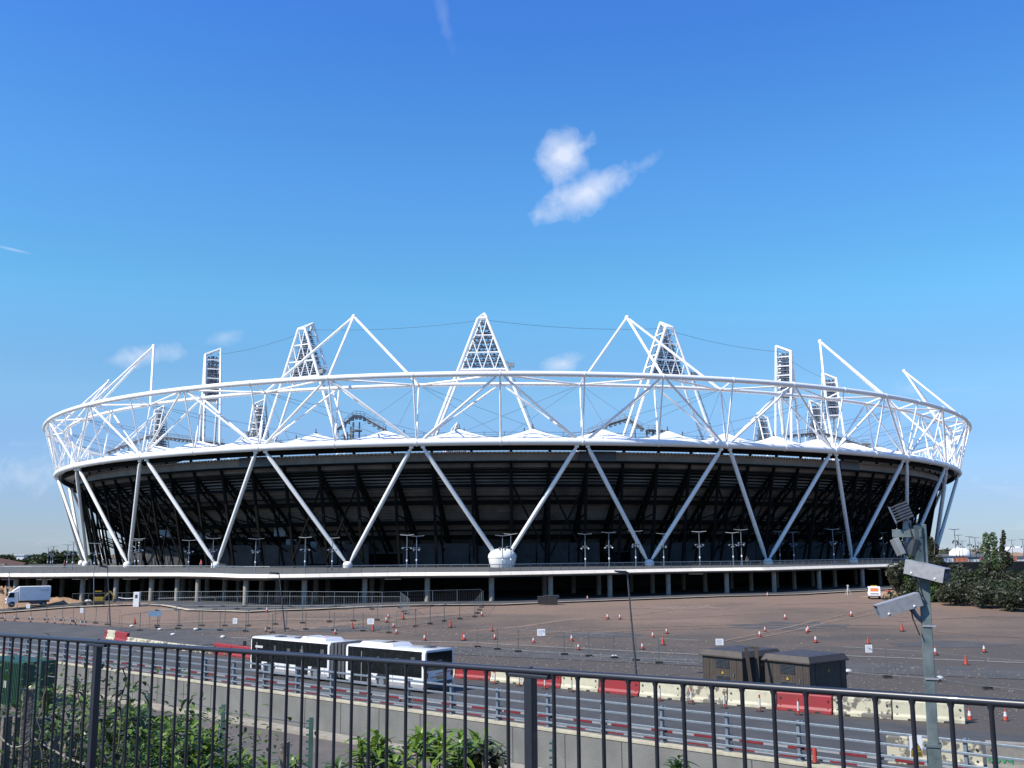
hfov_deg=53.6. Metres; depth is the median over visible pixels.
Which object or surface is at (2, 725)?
timber stake
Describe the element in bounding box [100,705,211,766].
leafy shrub
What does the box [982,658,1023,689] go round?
fence panel
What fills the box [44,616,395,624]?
wheel track
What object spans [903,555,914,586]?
tree
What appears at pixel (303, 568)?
deck railing
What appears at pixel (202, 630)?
tarmac patch
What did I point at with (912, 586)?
tree
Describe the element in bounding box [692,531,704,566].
deck lamp
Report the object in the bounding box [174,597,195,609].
fence panel
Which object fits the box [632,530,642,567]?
deck lamp
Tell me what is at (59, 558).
tree
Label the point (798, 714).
marker post
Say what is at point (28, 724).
timber stake
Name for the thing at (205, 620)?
fence panel
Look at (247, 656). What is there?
road barrier
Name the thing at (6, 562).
brick house
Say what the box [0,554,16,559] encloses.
tree
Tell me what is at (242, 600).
fence panel
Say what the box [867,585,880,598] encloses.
van
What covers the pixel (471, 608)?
fence panel
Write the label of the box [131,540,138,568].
deck lamp
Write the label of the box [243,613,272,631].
fence panel
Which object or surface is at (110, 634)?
road barrier
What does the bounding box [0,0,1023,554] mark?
sky
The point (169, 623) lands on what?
fence panel
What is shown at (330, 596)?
fence panel
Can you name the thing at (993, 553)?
tree
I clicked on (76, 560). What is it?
tree
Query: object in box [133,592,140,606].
site cabinet
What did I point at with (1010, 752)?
road barrier
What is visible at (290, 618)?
fence panel
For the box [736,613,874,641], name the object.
wheel track
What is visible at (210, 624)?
fence panel
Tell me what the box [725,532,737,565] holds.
deck lamp
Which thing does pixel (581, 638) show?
traffic cones
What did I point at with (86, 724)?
bramble bush
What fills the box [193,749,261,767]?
leafy shrub
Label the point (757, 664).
timber plank
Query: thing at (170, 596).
fence panel
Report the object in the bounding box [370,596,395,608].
fence panel
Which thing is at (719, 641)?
notice board
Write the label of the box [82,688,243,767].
bramble bush
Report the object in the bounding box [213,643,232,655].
road barrier
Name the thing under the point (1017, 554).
building
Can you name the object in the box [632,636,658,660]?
fence panel
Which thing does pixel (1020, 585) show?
tree
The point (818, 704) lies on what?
road barrier
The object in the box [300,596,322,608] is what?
fence panel
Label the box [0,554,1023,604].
concrete podium
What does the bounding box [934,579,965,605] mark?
bush
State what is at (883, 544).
deck lamp
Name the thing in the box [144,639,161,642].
road barrier
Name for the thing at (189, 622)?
fence panel
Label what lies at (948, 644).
tarmac patch
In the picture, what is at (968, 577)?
tree
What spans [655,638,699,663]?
fence panel
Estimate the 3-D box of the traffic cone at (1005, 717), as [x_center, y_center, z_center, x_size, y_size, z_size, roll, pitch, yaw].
[26.853,17.995,55.123,0.357,0.638,0.357,6,-11,-34]
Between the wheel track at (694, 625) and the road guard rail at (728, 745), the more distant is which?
the wheel track at (694, 625)
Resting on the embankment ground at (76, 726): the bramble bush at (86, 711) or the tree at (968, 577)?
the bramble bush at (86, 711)
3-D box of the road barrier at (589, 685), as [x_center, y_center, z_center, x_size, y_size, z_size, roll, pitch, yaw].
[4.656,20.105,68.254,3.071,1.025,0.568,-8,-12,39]
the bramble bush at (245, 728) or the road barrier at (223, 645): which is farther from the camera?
the road barrier at (223, 645)
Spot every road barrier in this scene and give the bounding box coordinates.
[106,630,114,639]
[114,631,129,640]
[126,637,143,641]
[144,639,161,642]
[161,641,178,649]
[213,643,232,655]
[231,645,250,658]
[455,669,490,680]
[490,672,523,684]
[537,676,561,688]
[561,677,598,691]
[599,679,639,695]
[639,682,680,700]
[685,685,727,704]
[727,688,776,708]
[777,692,832,714]
[833,696,892,719]
[886,735,983,766]
[892,700,965,723]
[985,740,1023,767]
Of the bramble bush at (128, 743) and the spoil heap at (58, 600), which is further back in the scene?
the spoil heap at (58, 600)
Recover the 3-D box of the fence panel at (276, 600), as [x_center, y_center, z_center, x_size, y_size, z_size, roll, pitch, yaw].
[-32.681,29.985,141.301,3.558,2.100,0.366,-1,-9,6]
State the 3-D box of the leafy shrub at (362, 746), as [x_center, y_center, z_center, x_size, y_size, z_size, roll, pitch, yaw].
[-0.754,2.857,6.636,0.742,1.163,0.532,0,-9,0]
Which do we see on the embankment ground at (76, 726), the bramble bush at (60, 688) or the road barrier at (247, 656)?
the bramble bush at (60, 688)
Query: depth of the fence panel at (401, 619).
111.30 m
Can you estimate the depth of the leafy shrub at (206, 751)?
7.27 m
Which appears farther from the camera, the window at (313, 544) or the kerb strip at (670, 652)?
the window at (313, 544)
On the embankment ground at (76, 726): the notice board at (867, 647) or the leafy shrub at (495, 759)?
the leafy shrub at (495, 759)
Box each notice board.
[367,618,373,623]
[537,629,544,635]
[716,639,723,644]
[865,645,871,651]
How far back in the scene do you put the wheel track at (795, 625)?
116.08 m
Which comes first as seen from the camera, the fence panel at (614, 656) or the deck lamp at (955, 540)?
the fence panel at (614, 656)
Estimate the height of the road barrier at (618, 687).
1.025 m
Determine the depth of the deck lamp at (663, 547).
189.08 m
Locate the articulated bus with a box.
[243,634,452,688]
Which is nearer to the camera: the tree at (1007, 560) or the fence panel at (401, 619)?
the fence panel at (401, 619)
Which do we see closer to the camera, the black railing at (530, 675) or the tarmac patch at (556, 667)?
the black railing at (530, 675)
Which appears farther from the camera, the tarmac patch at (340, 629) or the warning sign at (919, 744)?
the tarmac patch at (340, 629)
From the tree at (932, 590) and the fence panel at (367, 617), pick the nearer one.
the fence panel at (367, 617)
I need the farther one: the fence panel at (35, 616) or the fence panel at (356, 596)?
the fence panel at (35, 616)
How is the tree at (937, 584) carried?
on the ground at (857, 631)
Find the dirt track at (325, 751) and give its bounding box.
[1,692,484,767]
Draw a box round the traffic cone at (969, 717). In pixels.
[966,708,974,720]
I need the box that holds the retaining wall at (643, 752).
[0,653,862,767]
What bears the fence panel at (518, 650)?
on the yard road at (556, 654)
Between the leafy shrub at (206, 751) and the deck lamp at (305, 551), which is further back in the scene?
the deck lamp at (305, 551)
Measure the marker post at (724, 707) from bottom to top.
0.950 m
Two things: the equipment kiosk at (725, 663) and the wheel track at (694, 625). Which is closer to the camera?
the equipment kiosk at (725, 663)
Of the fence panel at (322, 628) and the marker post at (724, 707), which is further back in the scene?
the fence panel at (322, 628)
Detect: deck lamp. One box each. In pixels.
[67,541,80,569]
[90,543,99,570]
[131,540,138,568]
[134,538,145,569]
[184,540,193,568]
[209,538,217,566]
[248,538,263,570]
[300,537,309,565]
[325,537,339,569]
[400,534,414,564]
[409,535,423,568]
[497,535,507,568]
[506,533,517,568]
[578,533,591,568]
[603,532,613,568]
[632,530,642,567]
[657,533,668,565]
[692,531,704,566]
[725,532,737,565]
[733,529,746,565]
[775,531,783,563]
[789,532,796,563]
[829,529,836,563]
[880,532,887,561]
[951,529,958,556]
[970,537,978,558]
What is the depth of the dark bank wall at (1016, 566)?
214.09 m
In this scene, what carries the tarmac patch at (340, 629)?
on the ground at (857, 631)
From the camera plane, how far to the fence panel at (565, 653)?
90.40 m
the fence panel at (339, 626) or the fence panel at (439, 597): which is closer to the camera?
the fence panel at (339, 626)
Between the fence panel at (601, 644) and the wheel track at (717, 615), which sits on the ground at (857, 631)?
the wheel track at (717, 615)
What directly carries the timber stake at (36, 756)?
on the embankment ground at (76, 726)
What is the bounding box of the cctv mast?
[873,501,950,767]
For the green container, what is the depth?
74.27 m
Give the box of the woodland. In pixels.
[12,548,989,558]
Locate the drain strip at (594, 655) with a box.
[486,646,690,659]
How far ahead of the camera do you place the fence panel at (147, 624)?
120.55 m
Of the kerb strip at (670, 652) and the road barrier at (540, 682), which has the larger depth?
the kerb strip at (670, 652)
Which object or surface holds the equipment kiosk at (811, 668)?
on the ground at (857, 631)
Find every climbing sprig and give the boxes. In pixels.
[34,686,48,767]
[66,679,84,767]
[107,666,127,767]
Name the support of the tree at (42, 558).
on the concrete podium
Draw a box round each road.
[0,621,236,649]
[0,637,1023,767]
[224,637,1023,678]
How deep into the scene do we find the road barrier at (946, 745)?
43.67 m
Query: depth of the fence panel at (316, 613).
122.47 m
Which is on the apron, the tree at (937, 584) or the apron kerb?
the apron kerb
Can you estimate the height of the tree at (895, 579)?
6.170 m
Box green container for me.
[0,655,55,707]
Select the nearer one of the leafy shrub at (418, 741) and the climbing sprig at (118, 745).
the climbing sprig at (118, 745)
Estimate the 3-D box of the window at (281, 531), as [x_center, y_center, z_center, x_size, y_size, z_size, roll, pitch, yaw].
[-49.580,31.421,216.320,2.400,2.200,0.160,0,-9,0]
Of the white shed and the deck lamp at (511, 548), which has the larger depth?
the white shed
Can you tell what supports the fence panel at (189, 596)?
on the apron
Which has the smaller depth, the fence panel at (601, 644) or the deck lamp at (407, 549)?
the fence panel at (601, 644)
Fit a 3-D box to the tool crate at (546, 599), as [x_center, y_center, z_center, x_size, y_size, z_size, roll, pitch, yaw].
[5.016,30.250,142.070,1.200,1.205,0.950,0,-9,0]
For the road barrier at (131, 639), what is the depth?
104.78 m
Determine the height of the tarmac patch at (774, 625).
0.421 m
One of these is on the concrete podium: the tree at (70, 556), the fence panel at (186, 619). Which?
the tree at (70, 556)
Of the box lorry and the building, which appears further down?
the box lorry
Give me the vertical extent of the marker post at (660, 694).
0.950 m
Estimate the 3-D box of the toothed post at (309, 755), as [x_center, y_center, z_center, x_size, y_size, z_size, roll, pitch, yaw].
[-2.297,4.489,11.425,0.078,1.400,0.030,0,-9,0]
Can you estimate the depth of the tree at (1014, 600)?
128.49 m
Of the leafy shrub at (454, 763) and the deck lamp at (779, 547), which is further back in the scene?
the deck lamp at (779, 547)
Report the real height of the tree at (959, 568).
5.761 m
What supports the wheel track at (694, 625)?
on the ground at (857, 631)
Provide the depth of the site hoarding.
222.80 m
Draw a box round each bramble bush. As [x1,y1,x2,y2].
[0,621,168,767]
[0,633,158,767]
[0,643,251,767]
[0,683,224,767]
[2,662,105,759]
[5,691,159,767]
[6,678,78,763]
[9,673,130,760]
[15,695,222,767]
[26,668,248,767]
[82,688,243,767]
[97,653,238,767]
[109,698,291,766]
[142,699,315,767]
[146,708,259,767]
[159,704,294,767]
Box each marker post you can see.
[658,685,663,701]
[688,688,694,704]
[721,692,727,708]
[756,695,763,711]
[794,698,802,715]
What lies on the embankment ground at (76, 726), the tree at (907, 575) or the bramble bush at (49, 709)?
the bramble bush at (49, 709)
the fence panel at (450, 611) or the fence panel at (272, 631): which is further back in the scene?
the fence panel at (450, 611)
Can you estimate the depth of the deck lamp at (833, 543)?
204.90 m
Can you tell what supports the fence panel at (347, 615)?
on the ground at (857, 631)
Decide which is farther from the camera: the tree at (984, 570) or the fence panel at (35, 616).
the tree at (984, 570)
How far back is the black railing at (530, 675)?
3.85 m
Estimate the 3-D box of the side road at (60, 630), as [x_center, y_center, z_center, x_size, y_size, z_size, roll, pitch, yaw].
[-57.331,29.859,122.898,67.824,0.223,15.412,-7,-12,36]
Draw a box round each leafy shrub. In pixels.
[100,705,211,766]
[129,712,231,767]
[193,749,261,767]
[249,753,309,767]
[322,755,347,767]
[342,727,451,767]
[342,736,402,767]
[375,723,505,767]
[435,741,506,767]
[469,736,511,767]
[660,755,699,767]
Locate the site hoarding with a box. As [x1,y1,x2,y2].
[954,558,967,561]
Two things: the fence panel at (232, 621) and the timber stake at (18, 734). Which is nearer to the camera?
the timber stake at (18, 734)
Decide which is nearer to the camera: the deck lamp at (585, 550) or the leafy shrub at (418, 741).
the leafy shrub at (418, 741)
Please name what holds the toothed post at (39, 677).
on the embankment ground at (76, 726)
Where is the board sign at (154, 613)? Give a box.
[148,611,160,627]
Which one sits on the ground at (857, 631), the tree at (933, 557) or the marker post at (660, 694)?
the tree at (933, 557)
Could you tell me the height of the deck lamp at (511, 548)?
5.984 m
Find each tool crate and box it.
[537,596,543,603]
[543,595,549,603]
[549,595,557,603]
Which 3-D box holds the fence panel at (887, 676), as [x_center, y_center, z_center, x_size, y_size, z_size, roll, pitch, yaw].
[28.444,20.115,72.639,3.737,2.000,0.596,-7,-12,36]
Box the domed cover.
[488,548,516,566]
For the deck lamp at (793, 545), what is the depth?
208.28 m
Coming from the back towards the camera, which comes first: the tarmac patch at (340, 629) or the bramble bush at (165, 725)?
the tarmac patch at (340, 629)
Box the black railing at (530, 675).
[0,633,1023,767]
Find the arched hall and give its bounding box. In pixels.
[991,546,1023,552]
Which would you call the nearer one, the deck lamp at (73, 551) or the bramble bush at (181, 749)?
the bramble bush at (181, 749)
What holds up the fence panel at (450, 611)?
on the ground at (857, 631)
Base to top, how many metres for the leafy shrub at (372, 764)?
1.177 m
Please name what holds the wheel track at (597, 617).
on the ground at (857, 631)
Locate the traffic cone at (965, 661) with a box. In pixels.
[962,656,969,664]
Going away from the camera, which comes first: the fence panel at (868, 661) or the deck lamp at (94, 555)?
the fence panel at (868, 661)
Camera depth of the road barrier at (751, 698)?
60.35 m
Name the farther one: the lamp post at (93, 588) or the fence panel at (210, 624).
the lamp post at (93, 588)
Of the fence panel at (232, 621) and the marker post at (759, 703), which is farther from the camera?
the fence panel at (232, 621)
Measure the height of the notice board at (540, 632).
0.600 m
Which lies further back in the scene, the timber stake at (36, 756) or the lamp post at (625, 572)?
the lamp post at (625, 572)
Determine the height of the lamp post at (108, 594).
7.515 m
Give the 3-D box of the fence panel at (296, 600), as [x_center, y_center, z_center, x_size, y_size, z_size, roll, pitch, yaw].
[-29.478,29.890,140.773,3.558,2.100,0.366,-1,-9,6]
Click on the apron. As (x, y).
(503, 597)
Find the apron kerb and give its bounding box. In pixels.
[5,588,894,611]
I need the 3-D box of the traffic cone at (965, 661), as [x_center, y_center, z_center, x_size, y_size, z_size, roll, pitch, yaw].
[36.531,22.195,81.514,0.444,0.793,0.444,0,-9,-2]
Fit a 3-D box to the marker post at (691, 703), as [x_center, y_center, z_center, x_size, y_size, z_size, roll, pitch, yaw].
[10.928,19.024,61.723,0.360,0.950,0.300,-8,-12,39]
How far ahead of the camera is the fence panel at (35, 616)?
138.92 m
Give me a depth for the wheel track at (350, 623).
123.40 m
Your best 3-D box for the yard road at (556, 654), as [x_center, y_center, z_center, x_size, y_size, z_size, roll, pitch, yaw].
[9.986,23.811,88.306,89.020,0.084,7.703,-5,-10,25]
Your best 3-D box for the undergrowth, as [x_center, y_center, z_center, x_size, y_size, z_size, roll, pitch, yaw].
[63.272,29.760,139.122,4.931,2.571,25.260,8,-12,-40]
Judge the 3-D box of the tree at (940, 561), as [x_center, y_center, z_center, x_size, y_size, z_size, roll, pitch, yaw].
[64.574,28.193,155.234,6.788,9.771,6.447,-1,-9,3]
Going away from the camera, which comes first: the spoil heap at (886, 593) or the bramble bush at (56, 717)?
the bramble bush at (56, 717)
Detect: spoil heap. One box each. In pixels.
[0,585,33,608]
[30,597,81,604]
[860,591,900,596]
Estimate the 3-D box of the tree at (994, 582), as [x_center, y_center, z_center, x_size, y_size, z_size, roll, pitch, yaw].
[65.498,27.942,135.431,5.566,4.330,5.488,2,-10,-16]
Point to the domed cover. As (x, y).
(495, 556)
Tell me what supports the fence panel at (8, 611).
on the ground at (857, 631)
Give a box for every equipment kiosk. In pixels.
[699,645,779,682]
[761,650,848,695]
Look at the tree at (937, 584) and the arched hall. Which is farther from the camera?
the arched hall
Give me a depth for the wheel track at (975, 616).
123.18 m
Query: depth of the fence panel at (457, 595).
142.39 m
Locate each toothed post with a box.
[33,650,42,716]
[144,694,149,735]
[218,704,225,755]
[305,717,313,767]
[549,742,552,767]
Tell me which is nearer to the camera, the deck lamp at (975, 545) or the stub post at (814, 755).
the stub post at (814, 755)
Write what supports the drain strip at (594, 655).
on the yard road at (556, 654)
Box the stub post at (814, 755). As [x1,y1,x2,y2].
[812,748,819,763]
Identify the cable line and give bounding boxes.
[0,735,85,765]
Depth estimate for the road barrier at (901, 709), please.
55.07 m
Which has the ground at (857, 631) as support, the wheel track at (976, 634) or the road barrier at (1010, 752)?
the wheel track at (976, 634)
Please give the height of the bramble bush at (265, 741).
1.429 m
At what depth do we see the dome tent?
411.32 m
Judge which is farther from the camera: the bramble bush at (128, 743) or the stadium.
the stadium
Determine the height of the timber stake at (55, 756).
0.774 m
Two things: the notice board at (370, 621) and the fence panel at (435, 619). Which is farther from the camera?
the fence panel at (435, 619)
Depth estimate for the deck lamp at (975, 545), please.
256.52 m
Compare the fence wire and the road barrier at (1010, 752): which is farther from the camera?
the road barrier at (1010, 752)
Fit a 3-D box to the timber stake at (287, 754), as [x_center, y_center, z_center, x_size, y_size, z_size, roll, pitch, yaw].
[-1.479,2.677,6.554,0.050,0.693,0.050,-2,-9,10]
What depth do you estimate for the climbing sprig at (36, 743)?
5.37 m
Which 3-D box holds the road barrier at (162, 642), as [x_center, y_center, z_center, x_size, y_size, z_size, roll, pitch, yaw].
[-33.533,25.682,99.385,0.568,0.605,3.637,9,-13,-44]
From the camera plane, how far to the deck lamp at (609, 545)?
170.89 m
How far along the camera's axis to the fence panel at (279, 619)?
117.98 m
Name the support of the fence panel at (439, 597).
on the apron
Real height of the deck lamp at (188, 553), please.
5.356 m
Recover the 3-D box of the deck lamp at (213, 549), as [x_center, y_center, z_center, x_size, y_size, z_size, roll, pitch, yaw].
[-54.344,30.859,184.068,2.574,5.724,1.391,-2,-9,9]
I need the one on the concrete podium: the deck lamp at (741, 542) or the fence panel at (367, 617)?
the deck lamp at (741, 542)
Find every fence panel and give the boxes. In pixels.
[0,604,16,618]
[28,607,46,619]
[104,609,119,624]
[137,610,157,630]
[154,610,179,625]
[156,591,179,605]
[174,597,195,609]
[175,611,198,628]
[177,591,200,605]
[177,610,201,625]
[198,591,222,606]
[198,611,219,629]
[199,613,224,625]
[217,612,245,630]
[222,610,247,625]
[235,596,259,608]
[243,591,267,606]
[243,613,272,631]
[246,608,275,625]
[266,611,286,628]
[268,591,289,605]
[269,612,286,632]
[273,607,302,624]
[287,591,311,606]
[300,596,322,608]
[300,606,329,622]
[303,612,333,629]
[323,596,343,608]
[327,605,353,621]
[331,612,362,629]
[342,596,371,608]
[360,613,388,631]
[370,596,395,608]
[375,604,400,620]
[380,591,407,607]
[386,614,415,632]
[396,609,417,627]
[430,590,456,605]
[430,605,446,622]
[444,602,461,619]
[457,589,475,603]
[460,600,476,617]
[474,626,496,647]
[494,628,516,649]
[515,630,563,652]
[561,632,588,654]
[585,633,613,655]
[610,634,635,657]
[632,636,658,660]
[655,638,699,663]
[842,646,886,674]
[882,649,935,677]
[934,652,986,685]
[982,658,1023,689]
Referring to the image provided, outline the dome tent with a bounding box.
[949,547,971,554]
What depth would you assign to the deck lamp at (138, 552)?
191.86 m
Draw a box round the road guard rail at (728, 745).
[0,638,1023,767]
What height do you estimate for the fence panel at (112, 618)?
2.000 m
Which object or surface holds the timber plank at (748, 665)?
on the ground at (857, 631)
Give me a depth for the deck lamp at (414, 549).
175.67 m
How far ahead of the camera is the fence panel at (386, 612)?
123.45 m
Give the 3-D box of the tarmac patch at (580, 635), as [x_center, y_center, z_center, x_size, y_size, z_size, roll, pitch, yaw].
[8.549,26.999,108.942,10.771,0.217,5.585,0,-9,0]
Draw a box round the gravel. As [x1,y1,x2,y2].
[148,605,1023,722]
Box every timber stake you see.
[0,716,12,767]
[9,716,20,767]
[18,687,33,767]
[30,717,41,767]
[51,735,59,767]
[62,730,70,767]
[279,741,289,767]
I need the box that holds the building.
[1009,552,1023,555]
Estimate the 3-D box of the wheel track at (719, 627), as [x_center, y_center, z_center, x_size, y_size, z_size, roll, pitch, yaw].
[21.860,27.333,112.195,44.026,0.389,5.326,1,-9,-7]
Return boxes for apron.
[0,578,892,612]
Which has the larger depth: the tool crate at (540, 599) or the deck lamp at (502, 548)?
the deck lamp at (502, 548)
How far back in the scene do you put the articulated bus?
71.49 m
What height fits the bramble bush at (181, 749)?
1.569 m
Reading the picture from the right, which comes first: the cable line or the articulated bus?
the articulated bus
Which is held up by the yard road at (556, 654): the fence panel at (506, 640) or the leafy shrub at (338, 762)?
the fence panel at (506, 640)
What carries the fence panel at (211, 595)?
on the apron
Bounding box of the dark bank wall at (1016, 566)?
[902,561,1023,581]
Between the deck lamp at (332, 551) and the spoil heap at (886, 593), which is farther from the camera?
the deck lamp at (332, 551)
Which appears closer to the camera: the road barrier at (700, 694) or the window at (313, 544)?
the road barrier at (700, 694)
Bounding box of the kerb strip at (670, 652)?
[232,637,1023,662]
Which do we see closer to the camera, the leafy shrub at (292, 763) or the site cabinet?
the leafy shrub at (292, 763)
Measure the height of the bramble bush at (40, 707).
1.392 m
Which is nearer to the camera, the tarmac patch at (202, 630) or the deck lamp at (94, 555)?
the tarmac patch at (202, 630)
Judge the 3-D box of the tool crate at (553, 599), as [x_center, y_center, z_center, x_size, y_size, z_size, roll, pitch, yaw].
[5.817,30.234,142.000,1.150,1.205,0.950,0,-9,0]
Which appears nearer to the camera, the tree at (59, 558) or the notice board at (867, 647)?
the notice board at (867, 647)
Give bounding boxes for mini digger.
[92,591,116,604]
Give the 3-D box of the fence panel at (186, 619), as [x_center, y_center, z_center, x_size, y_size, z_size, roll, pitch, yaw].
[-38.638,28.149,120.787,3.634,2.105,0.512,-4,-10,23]
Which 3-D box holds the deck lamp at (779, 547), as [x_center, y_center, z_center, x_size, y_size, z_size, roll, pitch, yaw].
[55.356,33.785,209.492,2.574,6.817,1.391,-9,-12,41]
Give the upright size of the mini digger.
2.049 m
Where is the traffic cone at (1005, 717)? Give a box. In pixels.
[1001,708,1008,720]
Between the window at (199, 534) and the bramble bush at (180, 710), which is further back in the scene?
the window at (199, 534)
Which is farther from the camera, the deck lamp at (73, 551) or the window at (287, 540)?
the window at (287, 540)
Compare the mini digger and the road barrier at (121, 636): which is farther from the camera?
the mini digger
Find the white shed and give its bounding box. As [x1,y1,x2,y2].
[14,555,28,559]
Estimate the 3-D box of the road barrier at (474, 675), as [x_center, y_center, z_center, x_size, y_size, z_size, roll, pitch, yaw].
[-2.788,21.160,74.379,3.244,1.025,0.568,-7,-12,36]
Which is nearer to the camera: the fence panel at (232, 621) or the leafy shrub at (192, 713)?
the leafy shrub at (192, 713)
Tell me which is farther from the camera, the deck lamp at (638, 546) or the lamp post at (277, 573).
the deck lamp at (638, 546)
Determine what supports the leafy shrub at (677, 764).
on the embankment ground at (76, 726)
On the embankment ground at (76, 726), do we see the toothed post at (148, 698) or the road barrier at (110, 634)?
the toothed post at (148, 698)
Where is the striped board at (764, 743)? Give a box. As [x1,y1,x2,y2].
[0,647,964,767]
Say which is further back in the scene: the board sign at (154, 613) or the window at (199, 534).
the window at (199, 534)
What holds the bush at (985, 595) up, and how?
on the ground at (857, 631)
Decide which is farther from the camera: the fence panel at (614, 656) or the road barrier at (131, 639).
the road barrier at (131, 639)
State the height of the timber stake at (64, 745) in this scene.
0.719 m
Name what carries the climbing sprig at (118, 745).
on the embankment ground at (76, 726)
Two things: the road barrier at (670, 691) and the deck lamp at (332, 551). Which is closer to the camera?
the road barrier at (670, 691)
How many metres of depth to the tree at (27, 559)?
297.40 m
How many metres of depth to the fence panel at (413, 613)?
116.90 m
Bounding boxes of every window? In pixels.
[159,530,170,536]
[195,533,209,538]
[274,527,285,535]
[286,539,296,544]
[310,542,316,546]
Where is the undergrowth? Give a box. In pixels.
[882,590,1023,605]
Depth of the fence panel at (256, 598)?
141.71 m
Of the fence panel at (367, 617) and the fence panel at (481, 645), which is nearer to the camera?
the fence panel at (481, 645)
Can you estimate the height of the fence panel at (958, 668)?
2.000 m
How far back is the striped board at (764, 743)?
50.44 m
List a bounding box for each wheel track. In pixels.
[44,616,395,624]
[294,611,484,630]
[469,603,729,631]
[510,624,897,634]
[517,626,900,637]
[580,610,900,619]
[723,609,873,640]
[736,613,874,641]
[905,616,1023,620]
[933,631,1023,637]
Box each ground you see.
[0,549,1023,735]
[0,710,267,767]
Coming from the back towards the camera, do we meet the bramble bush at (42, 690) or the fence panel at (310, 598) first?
the fence panel at (310, 598)
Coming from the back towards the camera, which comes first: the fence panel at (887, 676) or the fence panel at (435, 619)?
the fence panel at (435, 619)
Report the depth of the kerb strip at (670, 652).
94.53 m
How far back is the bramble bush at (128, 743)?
6.40 m
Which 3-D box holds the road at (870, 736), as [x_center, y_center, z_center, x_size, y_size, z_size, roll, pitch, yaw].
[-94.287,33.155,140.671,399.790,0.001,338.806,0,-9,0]
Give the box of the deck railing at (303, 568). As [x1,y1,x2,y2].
[0,556,1023,573]
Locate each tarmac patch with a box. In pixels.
[163,627,259,632]
[291,626,392,631]
[533,667,579,668]
[545,632,640,637]
[731,622,848,629]
[889,641,1014,647]
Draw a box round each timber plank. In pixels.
[744,648,752,681]
[754,647,759,682]
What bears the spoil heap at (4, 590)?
on the ground at (857, 631)
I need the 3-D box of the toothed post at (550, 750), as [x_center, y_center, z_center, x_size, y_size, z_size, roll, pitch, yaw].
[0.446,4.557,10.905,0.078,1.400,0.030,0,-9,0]
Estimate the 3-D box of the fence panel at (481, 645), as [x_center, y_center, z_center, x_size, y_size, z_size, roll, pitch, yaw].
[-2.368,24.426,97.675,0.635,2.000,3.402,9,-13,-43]
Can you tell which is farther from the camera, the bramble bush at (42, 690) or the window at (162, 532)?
the window at (162, 532)
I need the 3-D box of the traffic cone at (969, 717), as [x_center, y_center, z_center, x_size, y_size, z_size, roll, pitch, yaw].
[25.007,18.030,55.350,0.373,0.666,0.373,0,-9,-2]
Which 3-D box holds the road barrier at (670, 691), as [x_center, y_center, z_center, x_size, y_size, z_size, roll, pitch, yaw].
[9.494,19.432,64.347,2.993,1.025,0.568,-8,-12,38]
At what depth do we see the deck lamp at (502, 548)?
175.06 m
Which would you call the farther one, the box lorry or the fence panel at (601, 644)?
the box lorry
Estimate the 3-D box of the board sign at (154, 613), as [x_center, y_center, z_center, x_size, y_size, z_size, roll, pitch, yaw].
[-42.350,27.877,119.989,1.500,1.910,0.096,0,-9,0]
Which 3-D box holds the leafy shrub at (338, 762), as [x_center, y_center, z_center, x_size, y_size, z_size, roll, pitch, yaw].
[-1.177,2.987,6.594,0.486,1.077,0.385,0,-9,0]
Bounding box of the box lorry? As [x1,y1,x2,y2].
[5,586,50,606]
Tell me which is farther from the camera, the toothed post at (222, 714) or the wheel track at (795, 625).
the wheel track at (795, 625)
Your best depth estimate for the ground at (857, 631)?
114.08 m
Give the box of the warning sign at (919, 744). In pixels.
[909,736,922,756]
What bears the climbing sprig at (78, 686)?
on the embankment ground at (76, 726)
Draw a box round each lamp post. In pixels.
[93,572,93,604]
[99,566,110,625]
[270,572,285,631]
[614,570,636,673]
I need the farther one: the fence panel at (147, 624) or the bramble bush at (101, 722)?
the fence panel at (147, 624)
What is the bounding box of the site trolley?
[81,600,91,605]
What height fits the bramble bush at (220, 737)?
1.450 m
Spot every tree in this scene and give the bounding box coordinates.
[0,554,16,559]
[21,554,39,563]
[28,553,54,563]
[49,549,68,563]
[61,550,78,561]
[69,556,84,563]
[884,560,905,596]
[900,578,932,594]
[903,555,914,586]
[913,540,944,580]
[928,536,944,584]
[930,571,956,588]
[930,585,939,601]
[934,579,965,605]
[947,563,978,582]
[951,569,985,603]
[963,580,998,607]
[972,532,1017,585]
[978,560,1000,588]
[986,577,1016,601]
[992,530,1014,582]
[993,588,1023,611]
[995,571,1023,595]
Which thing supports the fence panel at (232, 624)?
on the ground at (857, 631)
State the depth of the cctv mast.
20.35 m
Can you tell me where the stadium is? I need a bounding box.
[42,313,971,567]
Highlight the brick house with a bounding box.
[0,558,27,564]
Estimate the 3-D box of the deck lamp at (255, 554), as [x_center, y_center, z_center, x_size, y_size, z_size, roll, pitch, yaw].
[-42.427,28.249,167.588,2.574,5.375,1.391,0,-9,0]
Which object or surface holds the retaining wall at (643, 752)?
on the ground at (857, 631)
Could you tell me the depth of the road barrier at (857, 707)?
56.57 m
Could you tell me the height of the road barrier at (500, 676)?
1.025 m
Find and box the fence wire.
[48,676,308,764]
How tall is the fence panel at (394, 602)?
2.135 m
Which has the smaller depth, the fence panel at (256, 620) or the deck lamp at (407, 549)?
the fence panel at (256, 620)

